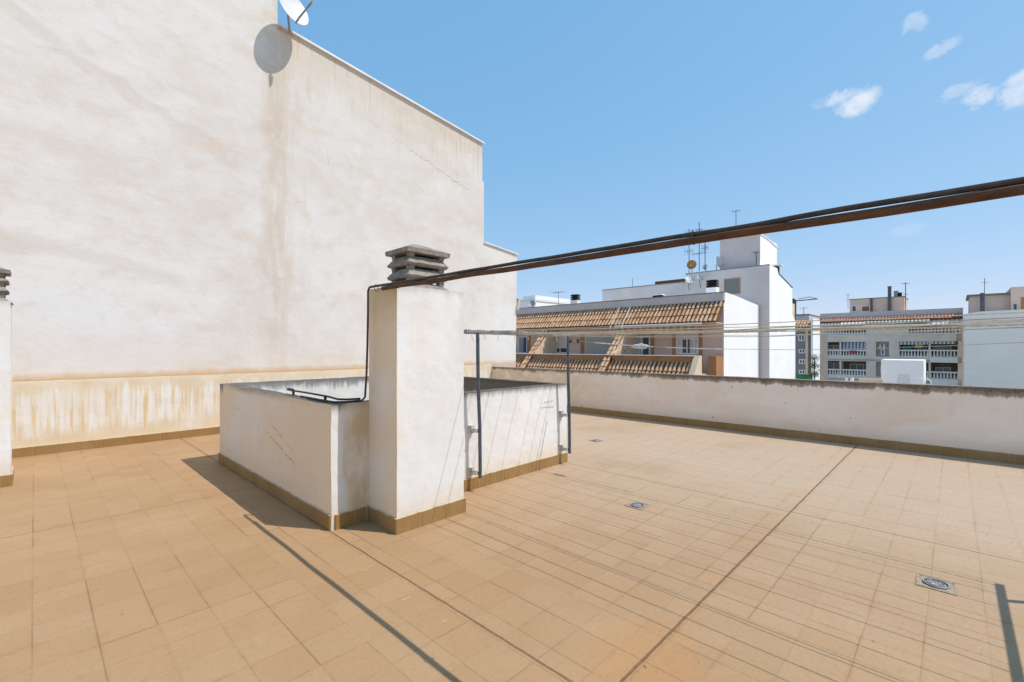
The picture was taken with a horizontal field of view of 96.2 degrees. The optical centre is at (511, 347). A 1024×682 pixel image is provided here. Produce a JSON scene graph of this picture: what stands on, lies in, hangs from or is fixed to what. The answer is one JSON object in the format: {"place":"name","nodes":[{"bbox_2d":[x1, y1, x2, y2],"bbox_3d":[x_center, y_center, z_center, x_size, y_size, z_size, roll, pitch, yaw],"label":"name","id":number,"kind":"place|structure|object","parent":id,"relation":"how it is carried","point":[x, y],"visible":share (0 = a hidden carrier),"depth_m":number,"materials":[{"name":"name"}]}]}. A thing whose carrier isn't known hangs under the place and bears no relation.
{"place":"outdoors","nodes":[
{"label":"outdoors","id":0,"kind":"place"},
{"bbox_2d":[0,411,1023,681],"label":"terrace floor","id":1,"kind":"structure","parent":0,"point":[738,557],"depth_m":3.25,"materials":[{"name":"tile"}]},
{"bbox_2d":[0,267,13,487],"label":"chimney","id":2,"kind":"object","parent":1,"relation":"on","point":[6,473],"visible":1,"depth_m":5.24,"materials":[{"name":"paint"}]},
{"bbox_2d":[12,365,491,457],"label":"parapet wall","id":3,"kind":"structure","parent":1,"relation":"on","point":[55,416],"depth_m":7.45,"materials":[{"name":"beige paint"}]},
{"bbox_2d":[0,0,520,381],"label":"apartment building","id":4,"kind":"structure","parent":1,"relation":"on","point":[200,187],"depth_m":8.40,"materials":[{"name":"white paint"}]},
{"bbox_2d":[279,0,312,32],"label":"satellite dish","id":5,"kind":"object","parent":4,"relation":"attached to","point":[295,11],"visible":1,"depth_m":9.15,"materials":[{"name":"white metal"}]},
{"bbox_2d":[367,244,465,534],"bbox_3d":[-0.887,0.313,4.332,0.490,2.552,0.772,0,0,44],"label":"chimney","id":6,"kind":"object","parent":1,"relation":"on","point":[416,406],"visible":0.97,"depth_m":4.12,"materials":[{"name":"paint"}]},
{"bbox_2d":[381,183,1023,289],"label":"rusty pipe","id":7,"kind":"object","parent":6,"relation":"attached to","point":[970,197],"visible":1,"depth_m":1.83,"materials":[{"name":"metal"}]},
{"bbox_2d":[624,501,650,509],"bbox_3d":[1.256,1.579,4.607,0.189,0.014,0.189,0,0,44],"label":"floor drain","id":8,"kind":"object","parent":1,"relation":"on","point":[637,505],"visible":1,"depth_m":4.60,"materials":[{"name":"metal"}]},
{"bbox_2d":[492,366,1023,464],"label":"parapet wall","id":9,"kind":"structure","parent":1,"relation":"on","point":[979,423],"depth_m":7.80,"materials":[{"name":"white paint"}]},
{"bbox_2d":[915,574,956,595],"bbox_3d":[2.834,1.579,3.073,0.201,0.014,0.201,0,0,44],"label":"floor drain","id":10,"kind":"object","parent":1,"relation":"on","point":[944,586],"visible":1,"depth_m":3.06,"materials":[{"name":"metal"}]},
{"bbox_2d":[278,0,1023,316],"label":"sky","id":11,"kind":"structure","parent":0,"point":[600,123],"materials":[{"name":"blue"}]},
{"bbox_2d":[798,374,810,379],"bbox_3d":[24.682,2.860,38.717,1.090,1.187,0.292,0,0,44],"label":"green netting","id":12,"kind":"object","parent":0,"point":[801,376],"visible":0.21,"depth_m":38.76,"materials":[{"name":"green fabric"}]},
{"bbox_2d":[807,353,822,379],"bbox_3d":[22.388,3.014,34.090,1.168,5.231,1.401,0,0,44],"label":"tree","id":13,"kind":"object","parent":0,"point":[814,373],"visible":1,"depth_m":33.96,"materials":[{"name":"green plant"}]},
{"bbox_2d":[870,298,872,311],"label":"flue","id":14,"kind":"object","parent":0,"point":[871,304],"visible":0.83,"depth_m":69.25,"materials":[{"name":"metal"}]},
{"bbox_2d":[916,378,931,383],"bbox_3d":[22.812,2.869,25.477,0.285,2.358,0.723,0,0,3],"label":"ladder rail","id":15,"kind":"object","parent":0,"point":[924,380],"visible":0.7,"depth_m":25.31,"materials":[{"name":"white metal"}]},
{"bbox_3d":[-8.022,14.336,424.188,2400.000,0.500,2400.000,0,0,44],"label":"ground","id":16,"kind":"structure","parent":0,"visible":0},
{"bbox_2d":[516,295,570,307],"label":"white house","id":17,"kind":"structure","parent":16,"relation":"on","point":[538,300],"depth_m":62.36,"materials":[{"name":"white paint"}]},
{"bbox_2d":[529,300,535,306],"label":"satellite dish","id":18,"kind":"object","parent":17,"relation":"attached to","point":[531,303],"visible":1,"depth_m":60.99,"materials":[{"name":"metal"}]},
{"bbox_2d":[516,291,758,376],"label":"terrace house","id":19,"kind":"structure","parent":16,"relation":"on","point":[736,357],"depth_m":28.24,"materials":[{"name":"paint"}]},
{"bbox_2d":[516,337,526,352],"bbox_3d":[0.541,-0.190,36.351,1.789,1.308,0.050,0,0,44],"label":"window","id":20,"kind":"structure","parent":19,"relation":"in","point":[521,342],"depth_m":36.16,"materials":[{"name":"blue glass"}]},
{"bbox_2d":[557,337,566,352],"bbox_3d":[3.511,-0.223,33.491,1.470,1.263,0.050,0,0,44],"label":"window","id":21,"kind":"structure","parent":19,"relation":"in","point":[561,341],"depth_m":33.37,"materials":[{"name":"white glass"}]},
{"bbox_2d":[570,294,580,303],"bbox_3d":[4.770,-3.141,34.554,0.645,1.654,0.450,0,0,44],"label":"roof chimney","id":22,"kind":"object","parent":19,"relation":"on","point":[575,299],"visible":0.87,"depth_m":34.38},
{"bbox_2d":[610,303,631,327],"bbox_3d":[7.004,-2.148,29.419,0.864,1.990,1.534,0,0,44],"label":"roof pipe","id":23,"kind":"object","parent":19,"relation":"on","point":[616,313],"visible":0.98,"depth_m":29.45,"materials":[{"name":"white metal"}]},
{"bbox_2d":[635,336,649,354],"bbox_3d":[8.008,0.288,29.161,1.597,1.996,0.050,0,0,44],"label":"sliding door","id":24,"kind":"structure","parent":19,"relation":"in","point":[646,341],"depth_m":28.93,"materials":[{"name":"white glass"}]},
{"bbox_2d":[613,322,701,337],"bbox_3d":[8.436,-0.993,27.221,5.519,0.762,0.120,0,0,44],"label":"awning","id":25,"kind":"object","parent":19,"relation":"attached to","point":[646,327],"visible":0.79,"depth_m":27.02,"materials":[{"name":"white metal"}]},
{"bbox_2d":[652,294,664,296],"bbox_3d":[9.325,-3.194,29.336,0.700,0.350,0.400,0,0,44],"label":"roof vent","id":26,"kind":"object","parent":19,"relation":"on","point":[658,295],"visible":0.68,"depth_m":29.16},
{"bbox_2d":[676,334,697,353],"bbox_3d":[10.275,-0.274,26.979,1.335,1.331,0.050,0,0,44],"label":"window","id":27,"kind":"structure","parent":19,"relation":"in","point":[692,342],"depth_m":26.94,"materials":[{"name":"white glass"}]},
{"bbox_2d":[706,279,718,292],"bbox_3d":[12.196,-3.200,27.960,0.645,1.773,0.450,0,0,44],"label":"roof chimney","id":28,"kind":"object","parent":19,"relation":"on","point":[712,286],"visible":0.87,"depth_m":27.80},
{"bbox_2d":[686,234,794,378],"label":"tower block","id":29,"kind":"structure","parent":16,"relation":"on","point":[765,285],"depth_m":31.31,"materials":[{"name":"white paint"}]},
{"bbox_2d":[602,279,685,300],"bbox_3d":[12.559,-0.304,38.785,7.290,9.780,6.800,0,0,44],"label":"penthouse","id":30,"kind":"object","parent":29,"relation":"on","point":[672,287],"visible":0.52,"depth_m":36.07,"materials":[{"name":"white paint"}]},
{"bbox_2d":[684,276,693,290],"bbox_3d":[12.794,-4.665,33.157,0.578,1.088,0.578,0,0,44],"label":"satellite dish","id":31,"kind":"object","parent":29,"relation":"attached to","point":[689,279],"visible":1,"depth_m":33.22,"materials":[{"name":"white metal"}]},
{"bbox_2d":[687,260,696,268],"bbox_3d":[13.147,-5.934,33.730,0.533,0.972,0.528,0,0,-21],"label":"satellite dish","id":32,"kind":"object","parent":29,"relation":"attached to","point":[691,264],"visible":0.99,"depth_m":33.77,"materials":[{"name":"metal"}]},
{"bbox_2d":[692,222,706,270],"bbox_3d":[13.603,-7.325,33.407,1.022,3.566,0.920,0,0,44],"label":"tv aerial","id":33,"kind":"object","parent":29,"relation":"on","point":[699,229],"visible":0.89,"depth_m":33.39,"materials":[{"name":"metal"}]},
{"bbox_2d":[697,274,703,287],"bbox_3d":[13.391,-4.720,32.620,0.446,0.960,0.438,0,0,35],"label":"satellite dish","id":34,"kind":"object","parent":29,"relation":"attached to","point":[700,277],"visible":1,"depth_m":32.67,"materials":[{"name":"white metal"}]},
{"bbox_2d":[715,256,724,269],"bbox_3d":[14.503,-5.199,32.133,0.672,2.406,0.662,0,0,20],"label":"satellite dish","id":35,"kind":"object","parent":29,"relation":"attached to","point":[718,262],"visible":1,"depth_m":32.22,"materials":[{"name":"white metal"}]},
{"bbox_2d":[724,278,739,293],"bbox_3d":[15.038,-4.175,31.418,1.039,1.057,0.050,0,0,44],"label":"window","id":36,"kind":"structure","parent":29,"relation":"in","point":[731,286],"depth_m":31.40,"materials":[{"name":"glass"}]},
{"bbox_2d":[771,264,783,272],"bbox_3d":[18.379,-5.219,32.006,0.800,1.010,0.800,0,0,44],"label":"vent pipe","id":37,"kind":"object","parent":29,"relation":"on","point":[777,266],"visible":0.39,"depth_m":31.79,"materials":[{"name":"white metal"}]},
{"bbox_2d":[792,298,794,318],"bbox_3d":[20.832,-2.778,34.568,0.620,1.728,0.760,0,0,44],"label":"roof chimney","id":38,"kind":"object","parent":29,"relation":"on","point":[793,307],"visible":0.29,"depth_m":34.37,"materials":[{"name":"beige paint"}]},
{"bbox_2d":[795,297,817,320],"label":"crane jib","id":39,"kind":"object","parent":16,"relation":"on","point":[802,300],"visible":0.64,"depth_m":103.78,"materials":[{"name":"metal"}]},
{"bbox_2d":[845,378,882,382],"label":"wall","id":40,"kind":"structure","parent":16,"relation":"on","point":[867,380],"depth_m":28.68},
{"bbox_2d":[820,308,962,385],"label":"balcony apartments","id":41,"kind":"structure","parent":16,"relation":"on","point":[944,364],"depth_m":61.96,"materials":[{"name":"beige concrete"}]},
{"bbox_2d":[821,322,840,324],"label":"awning","id":42,"kind":"object","parent":41,"relation":"attached to","point":[830,323],"visible":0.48,"depth_m":66.32,"materials":[{"name":"white fabric"}]},
{"bbox_2d":[828,345,838,354],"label":"window","id":43,"kind":"structure","parent":41,"relation":"in","point":[830,347],"depth_m":68.38,"materials":[{"name":"black glass"}]},
{"bbox_2d":[828,362,838,373],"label":"window","id":44,"kind":"structure","parent":41,"relation":"in","point":[831,365],"depth_m":68.38,"materials":[{"name":"black glass"}]},
{"bbox_2d":[841,321,864,324],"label":"awning","id":45,"kind":"object","parent":41,"relation":"attached to","point":[856,323],"visible":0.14,"depth_m":64.34,"materials":[{"name":"white fabric"}]},
{"bbox_2d":[842,342,865,351],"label":"blind","id":46,"kind":"object","parent":41,"relation":"attached to","point":[853,345],"visible":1,"depth_m":65.02,"materials":[{"name":"white fabric"}]},
{"bbox_2d":[847,351,865,354],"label":"window","id":47,"kind":"structure","parent":41,"relation":"in","point":[847,351],"depth_m":66.34,"materials":[{"name":"black glass"}]},
{"bbox_2d":[850,364,863,373],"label":"window","id":48,"kind":"structure","parent":41,"relation":"in","point":[852,366],"depth_m":66.40,"materials":[{"name":"grey glass"}]},
{"bbox_2d":[849,296,907,311],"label":"penthouse","id":49,"kind":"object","parent":41,"relation":"on","point":[863,304],"visible":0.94,"depth_m":69.28,"materials":[{"name":"beige paint"}]},
{"bbox_2d":[852,306,856,311],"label":"window","id":50,"kind":"structure","parent":49,"relation":"in","point":[854,308],"depth_m":71.12,"materials":[{"name":"glass"}]},
{"bbox_2d":[861,306,869,311],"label":"window","id":51,"kind":"structure","parent":49,"relation":"in","point":[863,308],"depth_m":70.17,"materials":[{"name":"brown wood"}]},
{"bbox_2d":[880,349,884,354],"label":"window","id":52,"kind":"structure","parent":41,"relation":"in","point":[882,351],"depth_m":62.93,"materials":[{"name":"white metal"}]},
{"bbox_2d":[879,344,886,348],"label":"awning","id":53,"kind":"object","parent":41,"relation":"attached to","point":[882,346],"visible":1,"depth_m":62.63,"materials":[{"name":"white fabric"}]},
{"bbox_2d":[887,286,891,310],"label":"flue","id":54,"kind":"object","parent":41,"relation":"on","point":[889,298],"visible":0.83,"depth_m":67.74,"materials":[{"name":"metal"}]},
{"bbox_2d":[861,323,929,325],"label":"awning","id":55,"kind":"object","parent":41,"relation":"attached to","point":[898,324],"visible":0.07,"depth_m":60.76,"materials":[{"name":"white fabric"}]},
{"bbox_2d":[865,319,929,322],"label":"awning","id":56,"kind":"object","parent":41,"relation":"attached to","point":[917,320],"visible":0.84,"depth_m":61.12,"materials":[{"name":"white fabric"}]},
{"bbox_2d":[901,282,907,309],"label":"tv aerial","id":57,"kind":"object","parent":41,"relation":"on","point":[905,283],"visible":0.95,"depth_m":66.71,"materials":[{"name":"metal"}]},
{"bbox_2d":[900,341,927,344],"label":"awning","id":58,"kind":"object","parent":41,"relation":"attached to","point":[913,342],"visible":1,"depth_m":60.21,"materials":[{"name":"white fabric"}]},
{"bbox_2d":[903,346,926,355],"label":"window","id":59,"kind":"structure","parent":41,"relation":"in","point":[913,347],"depth_m":62.11,"materials":[{"name":"grey glass"}]},
{"bbox_2d":[933,345,951,355],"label":"window","id":60,"kind":"structure","parent":41,"relation":"in","point":[940,347],"depth_m":60.17,"materials":[{"name":"grey glass"}]},
{"bbox_2d":[935,367,950,376],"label":"window","id":61,"kind":"structure","parent":41,"relation":"in","point":[944,369],"depth_m":60.11,"materials":[{"name":"grey glass"}]},
{"bbox_2d":[931,341,955,343],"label":"awning","id":62,"kind":"object","parent":41,"relation":"attached to","point":[943,342],"visible":1,"depth_m":58.26,"materials":[{"name":"white fabric"}]},
{"bbox_2d":[931,319,962,325],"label":"awning","id":63,"kind":"object","parent":41,"relation":"attached to","point":[943,322],"visible":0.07,"depth_m":57.89,"materials":[{"name":"white fabric"}]},
{"bbox_2d":[881,359,925,383],"bbox_3d":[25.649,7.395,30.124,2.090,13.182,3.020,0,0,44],"label":"roof hut","id":64,"kind":"object","parent":16,"relation":"on","point":[908,371],"visible":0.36,"depth_m":29.05,"materials":[{"name":"white paint"}]},
{"bbox_2d":[898,374,908,383],"bbox_3d":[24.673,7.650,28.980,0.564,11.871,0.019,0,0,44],"label":"door","id":65,"kind":"structure","parent":64,"relation":"in","point":[901,378],"depth_m":28.97,"materials":[{"name":"grey metal"}]},
{"bbox_2d":[963,286,1023,387],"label":"grey block","id":66,"kind":"structure","parent":16,"relation":"on","point":[986,363],"depth_m":48.74,"materials":[{"name":"white paint"}]},
{"bbox_2d":[980,293,984,311],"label":"flue","id":67,"kind":"object","parent":66,"relation":"on","point":[982,301],"visible":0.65,"depth_m":53.70,"materials":[{"name":"metal"}]},
{"bbox_2d":[1021,297,1023,308],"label":"window","id":68,"kind":"structure","parent":66,"relation":"in","point":[1022,298],"depth_m":51.63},
{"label":"back courtyard","id":69,"kind":"structure","parent":0,"visible":0},
{"bbox_2d":[795,314,827,379],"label":"grey house","id":70,"kind":"structure","parent":69,"relation":"on","point":[802,363],"depth_m":52.15,"materials":[{"name":"paint"}]},
{"bbox_2d":[798,335,804,340],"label":"window","id":71,"kind":"structure","parent":70,"relation":"in","point":[800,338],"depth_m":51.81,"materials":[{"name":"white glass"}]},
{"bbox_2d":[799,359,804,363],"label":"window","id":72,"kind":"structure","parent":70,"relation":"in","point":[801,361],"depth_m":51.77,"materials":[{"name":"white metal"}]},
{"bbox_2d":[811,318,819,379],"bbox_3d":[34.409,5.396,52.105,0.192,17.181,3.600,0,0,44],"label":"white house","id":73,"kind":"structure","parent":69,"relation":"on","point":[815,341],"depth_m":51.63,"materials":[{"name":"white paint"}]},
{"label":"courtyard roof","id":74,"kind":"structure","parent":0,"visible":0},
{"bbox_2d":[218,376,567,530],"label":"light well wall","id":75,"kind":"structure","parent":74,"relation":"on","point":[308,458],"depth_m":5.20,"materials":[{"name":"white paint"}]},
{"bbox_2d":[287,388,363,402],"bbox_3d":[-1.935,0.939,4.487,1.236,1.015,0.231,0,0,34],"label":"conduit","id":76,"kind":"object","parent":75,"relation":"attached to","point":[324,396],"visible":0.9,"depth_m":4.27,"materials":[{"name":"black plastic"}]},
{"bbox_2d":[464,330,572,477],"bbox_3d":[0.024,0.623,5.529,0.158,1.627,2.200,0,0,44],"label":"clothesline stand","id":77,"kind":"object","parent":75,"relation":"attached to","point":[471,429],"visible":0.91,"depth_m":5.08,"materials":[{"name":"grey metal"}]},
{"bbox_2d":[490,330,571,336],"bbox_3d":[0.279,-0.167,5.710,0.058,0.058,1.514,0,0,44],"label":"cord wrapping","id":78,"kind":"object","parent":77,"relation":"attached to","point":[538,334],"visible":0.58,"depth_m":5.70,"materials":[{"name":"beige plastic"}]},
{"bbox_2d":[464,312,1023,340],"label":"clothesline","id":79,"kind":"object","parent":77,"relation":"attached to","point":[775,322],"visible":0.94,"depth_m":2.79,"materials":[{"name":"beige fabric"}]},
{"bbox_2d":[464,317,1023,333],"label":"clothesline","id":80,"kind":"object","parent":77,"relation":"attached to","point":[808,326],"visible":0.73,"depth_m":2.56,"materials":[{"name":"fabric"}]},
{"bbox_2d":[508,321,991,340],"bbox_3d":[1.738,-0.138,3.729,4.908,0.119,0.090,0,0,44],"label":"clothesline","id":81,"kind":"object","parent":77,"relation":"attached to","point":[774,329],"visible":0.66,"depth_m":3.41,"materials":[{"name":"beige plastic"}]},
{"bbox_2d":[477,321,1023,338],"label":"clothesline","id":82,"kind":"object","parent":77,"relation":"attached to","point":[805,328],"visible":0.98,"depth_m":2.86,"materials":[{"name":"beige plastic"}]},
{"bbox_2d":[481,320,1023,338],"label":"clothesline","id":83,"kind":"object","parent":77,"relation":"attached to","point":[730,331],"visible":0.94,"depth_m":3.23,"materials":[{"name":"plastic"}]},
{"bbox_2d":[493,319,1023,337],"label":"clothesline","id":84,"kind":"object","parent":77,"relation":"attached to","point":[788,326],"visible":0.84,"depth_m":3.09,"materials":[{"name":"beige plastic"}]},
{"bbox_2d":[523,327,1023,339],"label":"clothesline","id":85,"kind":"object","parent":77,"relation":"attached to","point":[801,335],"visible":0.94,"depth_m":3.51,"materials":[{"name":"plastic"}]},
{"bbox_2d":[554,328,1006,339],"bbox_3d":[2.285,-0.137,4.297,4.908,0.120,0.108,0,0,44],"label":"clothesline","id":86,"kind":"object","parent":77,"relation":"attached to","point":[802,334],"visible":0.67,"depth_m":4.01,"materials":[{"name":"beige plastic"}]},
{"bbox_2d":[542,322,1023,341],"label":"clothesline","id":87,"kind":"object","parent":77,"relation":"attached to","point":[881,326],"visible":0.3,"depth_m":3.16,"materials":[{"name":"beige plastic"}]},
{"bbox_2d":[562,324,1023,336],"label":"clothesline","id":88,"kind":"object","parent":77,"relation":"attached to","point":[872,328],"visible":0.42,"depth_m":3.67,"materials":[{"name":"plastic"}]},
{"bbox_2d":[569,338,1023,349],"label":"clothesline","id":89,"kind":"object","parent":77,"relation":"attached to","point":[798,349],"visible":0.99,"depth_m":4.50,"materials":[{"name":"fabric"}]},
{"bbox_2d":[631,343,649,348],"bbox_3d":[1.535,-0.014,5.518,0.264,0.070,0.056,0,0,44],"label":"rag","id":90,"kind":"object","parent":89,"relation":"attached to","point":[640,346],"visible":1,"depth_m":5.50,"materials":[{"name":"white fabric"}]},
{"bbox_2d":[570,325,1023,334],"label":"clothesline","id":91,"kind":"object","parent":77,"relation":"attached to","point":[845,329],"visible":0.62,"depth_m":4.05,"materials":[{"name":"beige plastic"}]},
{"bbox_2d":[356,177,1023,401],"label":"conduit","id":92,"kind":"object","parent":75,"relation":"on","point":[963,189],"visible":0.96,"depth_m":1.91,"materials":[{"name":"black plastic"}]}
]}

